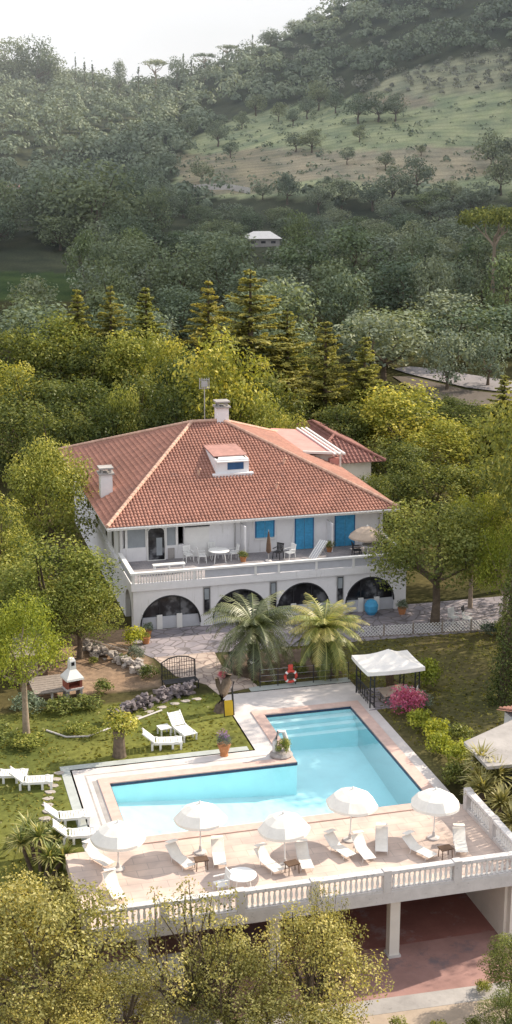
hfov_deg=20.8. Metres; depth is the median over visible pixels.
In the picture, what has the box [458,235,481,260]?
tree
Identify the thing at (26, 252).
ground
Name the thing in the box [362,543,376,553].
round table
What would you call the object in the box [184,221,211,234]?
tree
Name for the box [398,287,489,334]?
tree
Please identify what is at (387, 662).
gazebo
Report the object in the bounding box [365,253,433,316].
tree
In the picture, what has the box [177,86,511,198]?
scrub
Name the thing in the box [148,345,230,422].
tree
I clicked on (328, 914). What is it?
tree
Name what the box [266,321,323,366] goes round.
tree
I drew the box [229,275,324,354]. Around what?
tree
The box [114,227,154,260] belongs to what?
tree
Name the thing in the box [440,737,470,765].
bush
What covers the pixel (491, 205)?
tree
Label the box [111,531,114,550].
flank window
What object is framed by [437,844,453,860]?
side table
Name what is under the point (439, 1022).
bush
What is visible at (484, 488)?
tree
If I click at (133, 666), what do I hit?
rockery
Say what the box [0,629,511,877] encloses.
grass
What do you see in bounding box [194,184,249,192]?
field wall
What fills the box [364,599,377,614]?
pot
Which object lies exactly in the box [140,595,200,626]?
arch window
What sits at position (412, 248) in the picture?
tree
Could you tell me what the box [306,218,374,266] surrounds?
tree
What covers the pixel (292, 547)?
garden chair
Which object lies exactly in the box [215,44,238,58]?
pine
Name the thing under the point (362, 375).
conifer
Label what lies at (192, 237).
tree
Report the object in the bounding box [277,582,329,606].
arch window
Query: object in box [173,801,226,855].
parasol
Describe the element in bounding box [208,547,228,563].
round table
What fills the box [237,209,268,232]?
tree
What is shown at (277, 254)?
tree
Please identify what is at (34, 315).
tree
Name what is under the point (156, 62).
pine
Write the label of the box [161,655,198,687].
bench
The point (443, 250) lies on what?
tree
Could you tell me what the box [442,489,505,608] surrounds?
tree
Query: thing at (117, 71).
tree
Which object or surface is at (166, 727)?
table
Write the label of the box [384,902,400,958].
pillar
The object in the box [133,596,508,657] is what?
patio
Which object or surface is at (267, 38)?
tree
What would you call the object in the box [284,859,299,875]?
side table
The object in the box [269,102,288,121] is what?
tree
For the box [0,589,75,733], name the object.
tree
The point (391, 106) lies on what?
tree
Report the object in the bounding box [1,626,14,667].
tree
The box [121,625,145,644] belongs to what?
bush
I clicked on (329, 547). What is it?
potted plant
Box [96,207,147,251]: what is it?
tree
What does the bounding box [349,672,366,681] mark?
bush
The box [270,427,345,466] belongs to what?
lean to roof
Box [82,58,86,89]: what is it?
cypress
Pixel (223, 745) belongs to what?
flower urn
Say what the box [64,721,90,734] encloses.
bush
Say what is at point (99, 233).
tree
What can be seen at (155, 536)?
veranda door
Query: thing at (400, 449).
tree
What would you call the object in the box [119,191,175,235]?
tree
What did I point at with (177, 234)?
tree
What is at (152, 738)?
plastic lounger
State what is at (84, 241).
tree
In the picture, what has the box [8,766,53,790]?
plastic lounger
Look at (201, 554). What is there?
garden chair
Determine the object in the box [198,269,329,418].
conifer
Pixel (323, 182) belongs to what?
tree
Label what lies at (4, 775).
plastic lounger
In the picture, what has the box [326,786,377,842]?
parasol
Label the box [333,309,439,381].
tree
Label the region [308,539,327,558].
deck chair
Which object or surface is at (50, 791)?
stepping stone
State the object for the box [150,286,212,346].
tree
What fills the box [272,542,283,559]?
garden chair
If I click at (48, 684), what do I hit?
table
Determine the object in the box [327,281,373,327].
tree
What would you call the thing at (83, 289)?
tree
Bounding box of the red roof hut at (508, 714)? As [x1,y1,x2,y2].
[497,705,511,722]
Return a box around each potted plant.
[141,622,152,635]
[142,632,150,643]
[237,550,248,561]
[323,540,336,551]
[396,599,407,614]
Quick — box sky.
[0,0,354,83]
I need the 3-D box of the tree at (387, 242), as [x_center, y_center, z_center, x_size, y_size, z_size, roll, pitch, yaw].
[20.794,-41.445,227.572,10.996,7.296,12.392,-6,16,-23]
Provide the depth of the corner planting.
63.51 m
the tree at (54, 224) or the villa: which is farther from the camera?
the tree at (54, 224)
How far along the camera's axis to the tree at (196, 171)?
350.96 m
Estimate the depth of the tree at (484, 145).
337.90 m
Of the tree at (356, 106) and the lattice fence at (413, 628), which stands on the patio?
the lattice fence at (413, 628)
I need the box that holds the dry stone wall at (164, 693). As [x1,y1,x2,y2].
[107,679,195,722]
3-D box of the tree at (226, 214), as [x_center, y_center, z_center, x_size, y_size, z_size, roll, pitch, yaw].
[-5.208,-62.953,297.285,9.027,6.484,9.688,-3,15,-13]
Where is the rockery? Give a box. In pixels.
[82,639,152,674]
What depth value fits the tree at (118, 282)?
176.42 m
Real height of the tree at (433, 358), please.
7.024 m
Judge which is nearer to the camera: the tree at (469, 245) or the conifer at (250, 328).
the conifer at (250, 328)
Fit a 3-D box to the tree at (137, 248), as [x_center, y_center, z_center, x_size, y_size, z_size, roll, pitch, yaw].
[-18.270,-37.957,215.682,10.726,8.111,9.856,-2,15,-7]
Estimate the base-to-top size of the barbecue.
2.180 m
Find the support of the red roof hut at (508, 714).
on the ground at (26, 252)
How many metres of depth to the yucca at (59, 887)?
54.12 m
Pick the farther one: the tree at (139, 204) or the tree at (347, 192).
the tree at (347, 192)
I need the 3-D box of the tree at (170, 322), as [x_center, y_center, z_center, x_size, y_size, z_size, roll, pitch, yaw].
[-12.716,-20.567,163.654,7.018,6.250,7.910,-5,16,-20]
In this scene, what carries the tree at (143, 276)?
on the ground at (26, 252)
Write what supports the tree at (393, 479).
on the ground at (26, 252)
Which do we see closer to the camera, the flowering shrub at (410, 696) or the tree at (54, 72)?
the flowering shrub at (410, 696)
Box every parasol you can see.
[90,820,145,871]
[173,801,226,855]
[258,811,309,868]
[265,530,271,561]
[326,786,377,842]
[349,525,381,554]
[411,787,459,840]
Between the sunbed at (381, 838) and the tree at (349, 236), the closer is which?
the sunbed at (381, 838)
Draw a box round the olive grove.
[283,32,511,92]
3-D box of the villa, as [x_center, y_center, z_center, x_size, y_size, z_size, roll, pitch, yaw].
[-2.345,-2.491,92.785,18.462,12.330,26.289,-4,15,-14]
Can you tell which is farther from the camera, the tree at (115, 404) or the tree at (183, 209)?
the tree at (183, 209)
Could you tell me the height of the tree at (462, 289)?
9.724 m
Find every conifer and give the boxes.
[49,290,109,399]
[84,286,133,380]
[110,287,173,399]
[165,280,245,411]
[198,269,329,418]
[229,310,336,418]
[272,321,380,438]
[335,336,392,446]
[477,375,511,459]
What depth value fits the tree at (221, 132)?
407.58 m
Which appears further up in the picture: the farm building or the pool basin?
the farm building
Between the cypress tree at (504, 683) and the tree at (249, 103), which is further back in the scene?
the tree at (249, 103)
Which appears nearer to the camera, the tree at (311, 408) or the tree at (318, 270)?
the tree at (311, 408)
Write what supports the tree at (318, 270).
on the ground at (26, 252)
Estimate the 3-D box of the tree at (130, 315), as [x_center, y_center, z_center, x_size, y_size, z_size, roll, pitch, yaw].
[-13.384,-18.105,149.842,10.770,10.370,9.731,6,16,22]
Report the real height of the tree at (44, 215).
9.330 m
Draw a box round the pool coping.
[97,700,433,843]
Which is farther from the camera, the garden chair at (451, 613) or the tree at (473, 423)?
the tree at (473, 423)
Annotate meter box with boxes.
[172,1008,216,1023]
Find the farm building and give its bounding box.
[246,231,281,246]
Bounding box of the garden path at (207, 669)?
[154,652,256,694]
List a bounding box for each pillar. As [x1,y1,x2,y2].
[136,938,148,958]
[266,919,281,976]
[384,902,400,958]
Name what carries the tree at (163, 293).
on the ground at (26, 252)
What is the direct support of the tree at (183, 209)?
on the ground at (26, 252)
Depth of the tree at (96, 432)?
108.92 m
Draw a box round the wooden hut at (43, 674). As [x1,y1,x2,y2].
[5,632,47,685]
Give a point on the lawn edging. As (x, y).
(103, 729)
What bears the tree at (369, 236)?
on the ground at (26, 252)
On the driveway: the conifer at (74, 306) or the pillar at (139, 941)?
the pillar at (139, 941)
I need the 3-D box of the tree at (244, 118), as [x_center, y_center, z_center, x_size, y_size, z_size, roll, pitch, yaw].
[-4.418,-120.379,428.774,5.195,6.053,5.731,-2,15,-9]
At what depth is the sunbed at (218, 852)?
54.69 m
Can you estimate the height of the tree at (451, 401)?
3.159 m
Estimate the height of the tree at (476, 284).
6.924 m
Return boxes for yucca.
[1,810,78,879]
[36,870,76,918]
[459,740,511,835]
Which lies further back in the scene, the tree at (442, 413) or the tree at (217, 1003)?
the tree at (442, 413)
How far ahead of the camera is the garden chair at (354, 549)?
84.45 m
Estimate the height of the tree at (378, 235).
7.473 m
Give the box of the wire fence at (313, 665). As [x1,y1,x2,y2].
[260,661,348,685]
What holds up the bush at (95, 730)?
on the ground at (26, 252)
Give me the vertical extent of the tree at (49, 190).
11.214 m
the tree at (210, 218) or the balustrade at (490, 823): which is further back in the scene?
the tree at (210, 218)
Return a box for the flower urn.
[217,728,231,756]
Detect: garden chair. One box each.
[183,545,193,562]
[196,547,206,563]
[208,542,218,558]
[212,867,230,891]
[228,543,239,559]
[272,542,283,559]
[284,543,296,559]
[351,541,361,555]
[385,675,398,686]
[447,607,459,623]
[461,605,472,623]
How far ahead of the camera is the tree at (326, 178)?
330.65 m
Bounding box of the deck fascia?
[87,874,511,945]
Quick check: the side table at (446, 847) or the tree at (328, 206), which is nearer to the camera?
the side table at (446, 847)
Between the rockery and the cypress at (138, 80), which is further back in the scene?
the cypress at (138, 80)
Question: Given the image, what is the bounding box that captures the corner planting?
[269,730,292,759]
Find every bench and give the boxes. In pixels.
[152,562,185,574]
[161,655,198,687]
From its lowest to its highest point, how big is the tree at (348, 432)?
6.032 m
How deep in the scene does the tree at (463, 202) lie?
304.94 m
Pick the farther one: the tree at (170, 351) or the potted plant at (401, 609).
the tree at (170, 351)
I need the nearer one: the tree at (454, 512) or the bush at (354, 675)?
the bush at (354, 675)
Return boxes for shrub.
[383,684,428,714]
[412,689,433,708]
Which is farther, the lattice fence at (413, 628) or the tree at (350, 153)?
the tree at (350, 153)
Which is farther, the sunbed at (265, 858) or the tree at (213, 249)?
the tree at (213, 249)
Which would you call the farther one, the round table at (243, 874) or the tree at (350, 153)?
the tree at (350, 153)
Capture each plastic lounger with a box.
[0,768,28,783]
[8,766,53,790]
[43,802,89,826]
[52,818,98,844]
[141,728,182,750]
[167,709,197,742]
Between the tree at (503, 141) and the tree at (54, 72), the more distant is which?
the tree at (54, 72)
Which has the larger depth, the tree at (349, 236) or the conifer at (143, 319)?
the tree at (349, 236)
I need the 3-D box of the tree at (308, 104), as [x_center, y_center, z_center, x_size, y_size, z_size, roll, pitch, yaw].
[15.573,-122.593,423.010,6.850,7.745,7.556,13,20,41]
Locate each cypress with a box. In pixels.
[74,56,77,84]
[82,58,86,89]
[91,61,95,89]
[136,63,140,90]
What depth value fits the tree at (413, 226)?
251.35 m
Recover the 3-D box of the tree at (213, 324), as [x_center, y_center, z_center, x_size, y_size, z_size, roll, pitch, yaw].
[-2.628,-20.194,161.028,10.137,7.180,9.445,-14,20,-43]
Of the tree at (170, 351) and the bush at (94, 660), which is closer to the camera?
the bush at (94, 660)
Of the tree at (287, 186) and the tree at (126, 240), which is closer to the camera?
the tree at (126, 240)
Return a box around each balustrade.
[81,851,511,935]
[463,787,511,860]
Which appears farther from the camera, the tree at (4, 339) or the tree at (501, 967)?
the tree at (4, 339)
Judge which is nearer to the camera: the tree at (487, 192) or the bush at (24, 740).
the bush at (24, 740)
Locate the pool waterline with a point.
(259, 768)
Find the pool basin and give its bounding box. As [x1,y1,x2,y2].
[111,709,397,835]
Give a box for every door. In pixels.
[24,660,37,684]
[147,528,165,560]
[295,517,313,548]
[334,514,354,545]
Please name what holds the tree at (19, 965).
on the ground at (26, 252)
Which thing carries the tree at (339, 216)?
on the ground at (26, 252)
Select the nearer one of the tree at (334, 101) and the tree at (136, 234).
the tree at (136, 234)
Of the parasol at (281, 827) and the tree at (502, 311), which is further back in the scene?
the tree at (502, 311)
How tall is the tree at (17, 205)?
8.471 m
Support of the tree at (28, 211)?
on the ground at (26, 252)
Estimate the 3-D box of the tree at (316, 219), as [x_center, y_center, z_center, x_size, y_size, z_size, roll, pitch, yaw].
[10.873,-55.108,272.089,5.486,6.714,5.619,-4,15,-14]
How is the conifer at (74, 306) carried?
on the ground at (26, 252)
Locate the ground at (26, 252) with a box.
[0,0,511,1023]
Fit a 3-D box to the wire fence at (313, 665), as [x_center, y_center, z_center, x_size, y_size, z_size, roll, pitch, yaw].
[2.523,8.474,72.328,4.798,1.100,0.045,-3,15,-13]
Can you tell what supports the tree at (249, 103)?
on the ground at (26, 252)
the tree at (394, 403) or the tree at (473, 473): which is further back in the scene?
the tree at (394, 403)
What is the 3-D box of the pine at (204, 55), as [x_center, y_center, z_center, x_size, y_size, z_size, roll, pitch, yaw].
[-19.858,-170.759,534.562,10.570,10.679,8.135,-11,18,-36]
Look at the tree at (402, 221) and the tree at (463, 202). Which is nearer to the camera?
the tree at (402, 221)
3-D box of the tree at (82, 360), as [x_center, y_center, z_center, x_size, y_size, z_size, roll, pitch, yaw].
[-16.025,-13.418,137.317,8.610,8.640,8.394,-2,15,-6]
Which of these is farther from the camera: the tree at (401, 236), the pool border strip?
the tree at (401, 236)
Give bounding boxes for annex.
[281,419,385,482]
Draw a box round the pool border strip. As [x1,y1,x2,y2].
[60,677,350,851]
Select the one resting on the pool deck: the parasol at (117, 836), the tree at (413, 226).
the parasol at (117, 836)
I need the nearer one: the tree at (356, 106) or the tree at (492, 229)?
the tree at (492, 229)
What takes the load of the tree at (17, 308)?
on the ground at (26, 252)
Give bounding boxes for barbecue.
[60,657,83,698]
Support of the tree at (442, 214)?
on the ground at (26, 252)
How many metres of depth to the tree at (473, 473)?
103.69 m
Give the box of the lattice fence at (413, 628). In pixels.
[354,617,499,637]
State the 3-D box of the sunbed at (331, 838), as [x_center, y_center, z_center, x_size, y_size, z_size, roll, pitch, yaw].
[3.289,13.110,54.965,0.502,0.748,1.512,-10,18,-34]
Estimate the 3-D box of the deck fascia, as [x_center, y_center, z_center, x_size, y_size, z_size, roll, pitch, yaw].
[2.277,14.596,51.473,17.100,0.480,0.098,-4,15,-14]
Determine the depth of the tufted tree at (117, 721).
63.31 m
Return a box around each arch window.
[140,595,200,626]
[213,589,266,617]
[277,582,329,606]
[345,577,393,603]
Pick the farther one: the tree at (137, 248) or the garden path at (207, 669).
the tree at (137, 248)
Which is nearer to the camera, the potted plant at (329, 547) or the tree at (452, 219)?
the potted plant at (329, 547)
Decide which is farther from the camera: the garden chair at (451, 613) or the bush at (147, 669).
the garden chair at (451, 613)
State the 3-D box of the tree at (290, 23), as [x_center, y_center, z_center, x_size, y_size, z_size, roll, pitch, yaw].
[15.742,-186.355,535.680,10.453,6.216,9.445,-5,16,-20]
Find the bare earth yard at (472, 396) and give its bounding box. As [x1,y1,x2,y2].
[393,376,511,405]
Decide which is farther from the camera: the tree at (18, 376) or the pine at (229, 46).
the pine at (229, 46)
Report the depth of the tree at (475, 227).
271.56 m
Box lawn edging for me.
[46,709,161,737]
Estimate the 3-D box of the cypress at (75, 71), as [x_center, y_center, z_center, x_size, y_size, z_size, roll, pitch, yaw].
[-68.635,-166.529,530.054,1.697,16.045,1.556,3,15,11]
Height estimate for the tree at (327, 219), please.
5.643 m
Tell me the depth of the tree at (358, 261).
212.50 m
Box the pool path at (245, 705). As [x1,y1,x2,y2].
[70,682,459,849]
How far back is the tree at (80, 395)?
118.82 m
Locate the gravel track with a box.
[395,366,511,390]
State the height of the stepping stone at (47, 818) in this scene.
0.085 m
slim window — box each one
[203,587,210,614]
[270,581,276,608]
[336,576,343,602]
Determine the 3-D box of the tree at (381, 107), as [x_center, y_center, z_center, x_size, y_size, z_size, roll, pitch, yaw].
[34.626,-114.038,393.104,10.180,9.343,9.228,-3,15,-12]
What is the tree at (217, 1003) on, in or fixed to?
on the ground at (26, 252)
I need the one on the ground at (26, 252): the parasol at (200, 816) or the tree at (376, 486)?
the tree at (376, 486)
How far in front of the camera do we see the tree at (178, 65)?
529.78 m
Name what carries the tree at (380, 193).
on the ground at (26, 252)
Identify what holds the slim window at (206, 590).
in the villa
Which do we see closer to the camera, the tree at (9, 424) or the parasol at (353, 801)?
the parasol at (353, 801)
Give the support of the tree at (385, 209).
on the ground at (26, 252)
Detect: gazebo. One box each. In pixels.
[351,649,424,707]
[464,720,511,786]
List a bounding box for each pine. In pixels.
[141,59,167,96]
[193,53,217,79]
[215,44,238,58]
[455,204,511,298]
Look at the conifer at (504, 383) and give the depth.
117.18 m
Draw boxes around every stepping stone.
[39,816,50,821]
[42,796,53,800]
[45,790,55,793]
[53,771,63,774]
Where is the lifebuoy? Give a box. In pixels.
[284,664,297,682]
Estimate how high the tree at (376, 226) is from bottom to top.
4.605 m
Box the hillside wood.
[0,0,511,206]
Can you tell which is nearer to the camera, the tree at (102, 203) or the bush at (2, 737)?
the bush at (2, 737)
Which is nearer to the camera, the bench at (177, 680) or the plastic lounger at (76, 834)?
the plastic lounger at (76, 834)
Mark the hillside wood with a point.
(154, 121)
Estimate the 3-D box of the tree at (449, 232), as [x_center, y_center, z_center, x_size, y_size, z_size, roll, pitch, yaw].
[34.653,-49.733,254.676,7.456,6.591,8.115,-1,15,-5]
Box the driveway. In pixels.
[76,922,511,1023]
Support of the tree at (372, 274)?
on the ground at (26, 252)
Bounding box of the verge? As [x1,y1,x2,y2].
[217,982,509,1023]
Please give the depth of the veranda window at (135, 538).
83.37 m
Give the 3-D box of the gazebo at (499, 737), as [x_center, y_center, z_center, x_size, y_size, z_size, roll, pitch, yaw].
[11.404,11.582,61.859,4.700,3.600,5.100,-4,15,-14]
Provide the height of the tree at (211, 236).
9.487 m
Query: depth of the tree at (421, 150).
354.31 m
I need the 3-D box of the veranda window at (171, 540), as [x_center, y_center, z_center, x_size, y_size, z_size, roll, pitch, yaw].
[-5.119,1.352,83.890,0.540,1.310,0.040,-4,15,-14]
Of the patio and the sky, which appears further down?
the patio
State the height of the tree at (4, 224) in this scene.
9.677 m
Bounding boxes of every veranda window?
[127,529,144,547]
[167,527,175,544]
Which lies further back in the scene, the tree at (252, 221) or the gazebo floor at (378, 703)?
the tree at (252, 221)
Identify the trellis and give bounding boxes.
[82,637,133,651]
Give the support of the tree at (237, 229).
on the ground at (26, 252)
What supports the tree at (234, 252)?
on the ground at (26, 252)
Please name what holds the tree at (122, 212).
on the ground at (26, 252)
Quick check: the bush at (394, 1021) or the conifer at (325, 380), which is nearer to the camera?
the bush at (394, 1021)
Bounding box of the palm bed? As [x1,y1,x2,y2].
[222,648,342,681]
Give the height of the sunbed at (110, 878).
0.748 m
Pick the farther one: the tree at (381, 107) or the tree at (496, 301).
the tree at (381, 107)
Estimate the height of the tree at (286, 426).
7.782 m
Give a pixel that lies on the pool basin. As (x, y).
(329, 757)
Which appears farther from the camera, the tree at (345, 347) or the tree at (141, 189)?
the tree at (141, 189)
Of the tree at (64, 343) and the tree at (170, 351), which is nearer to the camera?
the tree at (170, 351)
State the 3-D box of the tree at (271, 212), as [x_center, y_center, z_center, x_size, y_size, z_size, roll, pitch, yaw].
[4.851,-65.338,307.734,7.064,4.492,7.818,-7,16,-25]
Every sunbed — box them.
[82,838,114,869]
[103,867,125,900]
[165,838,194,870]
[211,835,226,867]
[254,842,284,874]
[295,839,313,869]
[323,828,355,859]
[351,830,375,862]
[375,823,387,853]
[401,830,436,859]
[452,823,467,854]
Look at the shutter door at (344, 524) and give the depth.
86.57 m
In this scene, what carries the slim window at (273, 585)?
in the villa
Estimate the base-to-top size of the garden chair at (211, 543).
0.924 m
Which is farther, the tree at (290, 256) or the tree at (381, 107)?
the tree at (381, 107)
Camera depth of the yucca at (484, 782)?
58.71 m
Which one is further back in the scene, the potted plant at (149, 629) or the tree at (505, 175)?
the tree at (505, 175)
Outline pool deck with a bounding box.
[65,804,510,941]
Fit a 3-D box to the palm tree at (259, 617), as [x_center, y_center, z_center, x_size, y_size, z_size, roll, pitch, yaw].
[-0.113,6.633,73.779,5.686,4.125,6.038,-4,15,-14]
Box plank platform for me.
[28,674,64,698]
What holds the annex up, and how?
on the ground at (26, 252)
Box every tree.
[0,36,30,82]
[0,177,21,237]
[0,180,25,226]
[0,201,19,240]
[0,290,72,343]
[0,300,76,380]
[0,323,57,401]
[0,359,38,433]
[0,368,79,449]
[0,396,58,478]
[0,433,98,579]
[0,491,37,604]
[0,529,126,649]
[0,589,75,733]
[0,861,66,1005]
[0,870,140,1023]
[0,959,125,1023]
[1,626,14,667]
[4,166,87,242]
[4,191,25,219]
[7,273,59,316]
[11,309,98,401]
[14,33,58,86]
[18,402,95,493]
[23,190,56,233]
[31,177,73,212]
[31,198,68,233]
[33,46,66,89]
[35,213,84,250]
[36,373,111,447]
[39,569,125,658]
[42,157,145,240]
[50,333,134,409]
[51,953,195,1023]
[61,226,106,297]
[65,217,122,276]
[67,265,141,310]
[69,399,147,443]
[74,184,112,225]
[76,283,143,332]
[79,189,124,230]
[81,232,129,292]
[82,293,173,365]
[84,251,140,317]
[85,369,181,437]
[90,325,165,418]
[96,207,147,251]
[100,202,138,231]
[102,163,151,208]
[102,703,141,758]
[104,380,144,436]
[108,234,148,271]
[110,58,128,93]
[110,874,257,1011]
[111,237,176,293]
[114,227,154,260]
[115,180,153,214]
[116,215,165,250]
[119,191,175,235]
[119,240,167,289]
[122,309,178,351]
[131,264,193,310]
[134,185,171,244]
[135,163,166,185]
[137,388,209,429]
[139,331,200,420]
[143,181,181,225]
[144,241,212,305]
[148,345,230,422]
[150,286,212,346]
[152,284,203,329]
[157,230,194,253]
[160,154,179,172]
[162,229,187,250]
[166,56,189,90]
[166,321,281,426]
[168,190,197,217]
[171,930,288,1023]
[175,229,217,270]
[177,116,198,133]
[177,234,231,267]
[179,230,220,258]
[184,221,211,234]
[187,161,215,181]
[187,203,214,223]
[187,306,268,346]
[188,232,260,290]
[190,230,236,276]
[194,219,234,236]
[197,207,223,231]
[199,230,256,306]
[200,590,305,682]
[203,119,233,146]
[210,221,252,250]
[212,202,251,227]
[213,261,298,303]
[215,292,288,367]
[216,967,358,1023]
[218,228,248,243]
[221,141,238,157]
[222,274,296,316]
[227,205,255,222]
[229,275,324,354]
[229,370,313,426]
[233,111,249,128]
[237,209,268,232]
[237,900,394,1023]
[244,94,267,115]
[244,391,292,428]
[251,182,271,199]
[253,279,315,327]
[256,242,319,278]
[257,27,282,46]
[261,206,292,224]
[262,235,331,285]
[265,261,321,299]
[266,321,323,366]
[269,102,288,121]
[269,342,341,389]
[270,172,302,204]
[270,216,305,236]
[276,410,309,431]
[278,209,319,255]
[284,19,305,33]
[284,108,300,125]
[284,132,308,151]
[285,593,369,680]
[289,396,337,422]
[291,880,357,1000]
[294,95,318,118]
[297,128,326,152]
[299,216,338,238]
[301,213,325,237]
[304,183,332,213]
[305,79,331,110]
[305,256,364,321]
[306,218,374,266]
[310,266,372,343]
[311,401,373,448]
[312,229,340,246]
[313,222,389,285]
[316,180,330,195]
[316,208,351,228]
[321,200,340,223]
[322,176,331,183]
[322,231,374,281]
[324,177,359,209]
[325,92,345,112]
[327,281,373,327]
[330,310,415,365]
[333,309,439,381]
[333,383,398,445]
[339,146,355,164]
[341,92,376,123]
[343,216,369,231]
[344,379,454,461]
[346,305,437,352]
[351,124,368,141]
[356,180,389,210]
[356,218,386,231]
[358,235,414,276]
[358,476,385,493]
[359,266,422,312]
[360,230,375,245]
[360,472,393,523]
[361,91,394,121]
[363,230,397,271]
[363,435,432,493]
[363,496,503,625]
[365,222,393,246]
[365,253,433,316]
[367,223,397,235]
[371,467,427,517]
[372,164,413,205]
[373,197,400,220]
[376,152,395,169]
[378,204,410,228]
[383,452,430,500]
[384,93,410,121]
[386,218,434,252]
[387,211,427,235]
[388,398,465,434]
[390,214,424,234]
[391,227,442,295]
[393,458,478,521]
[394,230,418,256]
[396,240,461,287]
[398,155,436,195]
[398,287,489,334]
[402,417,485,471]
[406,190,449,214]
[407,252,454,331]
[413,216,481,263]
[416,144,426,154]
[418,328,476,389]
[421,301,510,363]
[422,199,458,222]
[424,255,479,320]
[424,392,466,418]
[425,234,462,267]
[426,183,453,200]
[430,221,462,243]
[434,494,492,537]
[436,217,462,225]
[439,455,507,513]
[441,399,498,438]
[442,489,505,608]
[443,179,464,205]
[444,267,483,297]
[447,219,481,234]
[451,190,489,210]
[452,234,510,291]
[454,413,505,461]
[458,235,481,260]
[459,181,496,212]
[459,219,503,237]
[461,329,511,384]
[463,232,511,293]
[467,380,511,517]
[469,207,511,255]
[470,520,511,641]
[471,131,511,167]
[472,465,511,524]
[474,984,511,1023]
[477,242,511,298]
[477,248,511,328]
[477,402,511,417]
[477,930,511,997]
[478,303,511,346]
[482,154,511,195]
[482,488,511,545]
[485,137,511,169]
[485,203,507,217]
[493,420,511,519]
[503,191,511,206]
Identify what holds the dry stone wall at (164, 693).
on the ground at (26, 252)
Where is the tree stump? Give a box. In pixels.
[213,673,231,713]
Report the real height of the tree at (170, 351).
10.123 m
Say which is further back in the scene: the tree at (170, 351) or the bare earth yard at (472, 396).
the bare earth yard at (472, 396)
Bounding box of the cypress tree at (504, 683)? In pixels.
[483,552,511,706]
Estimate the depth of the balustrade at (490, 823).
56.58 m
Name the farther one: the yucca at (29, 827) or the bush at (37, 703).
the bush at (37, 703)
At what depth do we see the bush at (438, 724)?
64.97 m
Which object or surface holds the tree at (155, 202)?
on the ground at (26, 252)
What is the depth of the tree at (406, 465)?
107.43 m
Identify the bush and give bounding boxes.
[0,718,14,745]
[8,689,47,714]
[11,732,48,748]
[41,694,81,714]
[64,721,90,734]
[73,692,104,710]
[87,725,102,735]
[88,657,97,662]
[93,678,114,695]
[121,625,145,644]
[126,645,144,659]
[137,663,159,678]
[292,662,308,674]
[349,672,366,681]
[387,1015,409,1023]
[406,708,433,729]
[412,655,442,686]
[421,717,452,739]
[425,730,455,754]
[428,1019,449,1023]
[439,760,469,785]
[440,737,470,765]
[445,722,473,741]
[462,1015,483,1023]
[475,978,492,992]
[479,621,497,635]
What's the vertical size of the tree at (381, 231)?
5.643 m
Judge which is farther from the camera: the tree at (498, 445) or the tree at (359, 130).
the tree at (359, 130)
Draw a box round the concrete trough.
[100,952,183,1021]
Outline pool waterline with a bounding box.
[110,706,421,820]
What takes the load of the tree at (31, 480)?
on the ground at (26, 252)
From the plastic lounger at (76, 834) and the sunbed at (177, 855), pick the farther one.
the plastic lounger at (76, 834)
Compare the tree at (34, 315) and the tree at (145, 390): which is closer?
the tree at (145, 390)
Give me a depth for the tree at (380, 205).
306.75 m
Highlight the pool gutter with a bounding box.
[84,755,265,825]
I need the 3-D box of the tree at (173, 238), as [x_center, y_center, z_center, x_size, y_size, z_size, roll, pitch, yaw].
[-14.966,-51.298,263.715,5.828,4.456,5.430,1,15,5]
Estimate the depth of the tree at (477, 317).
160.26 m
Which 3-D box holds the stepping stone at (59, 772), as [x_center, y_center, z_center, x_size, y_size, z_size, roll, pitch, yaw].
[-8.777,11.644,62.047,0.498,0.085,0.320,-4,15,-17]
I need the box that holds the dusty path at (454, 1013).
[319,997,508,1023]
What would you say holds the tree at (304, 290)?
on the ground at (26, 252)
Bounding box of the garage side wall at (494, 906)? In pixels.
[466,886,511,944]
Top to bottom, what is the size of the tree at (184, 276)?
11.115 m
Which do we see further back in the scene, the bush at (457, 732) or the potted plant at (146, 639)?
the potted plant at (146, 639)
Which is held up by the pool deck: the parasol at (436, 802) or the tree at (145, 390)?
the parasol at (436, 802)
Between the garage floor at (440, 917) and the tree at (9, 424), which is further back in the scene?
the tree at (9, 424)
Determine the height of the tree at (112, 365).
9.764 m
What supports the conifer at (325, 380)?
on the ground at (26, 252)
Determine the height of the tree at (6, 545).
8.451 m
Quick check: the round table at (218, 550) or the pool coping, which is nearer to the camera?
the pool coping
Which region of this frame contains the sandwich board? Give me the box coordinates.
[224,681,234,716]
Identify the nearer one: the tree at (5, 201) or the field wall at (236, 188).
the tree at (5, 201)
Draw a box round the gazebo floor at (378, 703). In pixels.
[361,685,421,710]
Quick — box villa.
[58,378,408,630]
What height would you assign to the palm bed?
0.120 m
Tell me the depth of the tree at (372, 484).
101.30 m
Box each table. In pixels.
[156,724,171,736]
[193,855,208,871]
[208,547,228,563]
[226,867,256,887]
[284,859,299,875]
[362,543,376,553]
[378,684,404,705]
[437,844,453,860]
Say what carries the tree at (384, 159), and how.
on the ground at (26, 252)
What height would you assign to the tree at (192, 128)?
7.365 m
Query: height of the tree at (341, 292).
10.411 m
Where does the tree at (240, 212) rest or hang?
on the ground at (26, 252)
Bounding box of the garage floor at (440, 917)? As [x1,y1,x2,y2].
[264,893,494,961]
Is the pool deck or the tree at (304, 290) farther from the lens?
the tree at (304, 290)

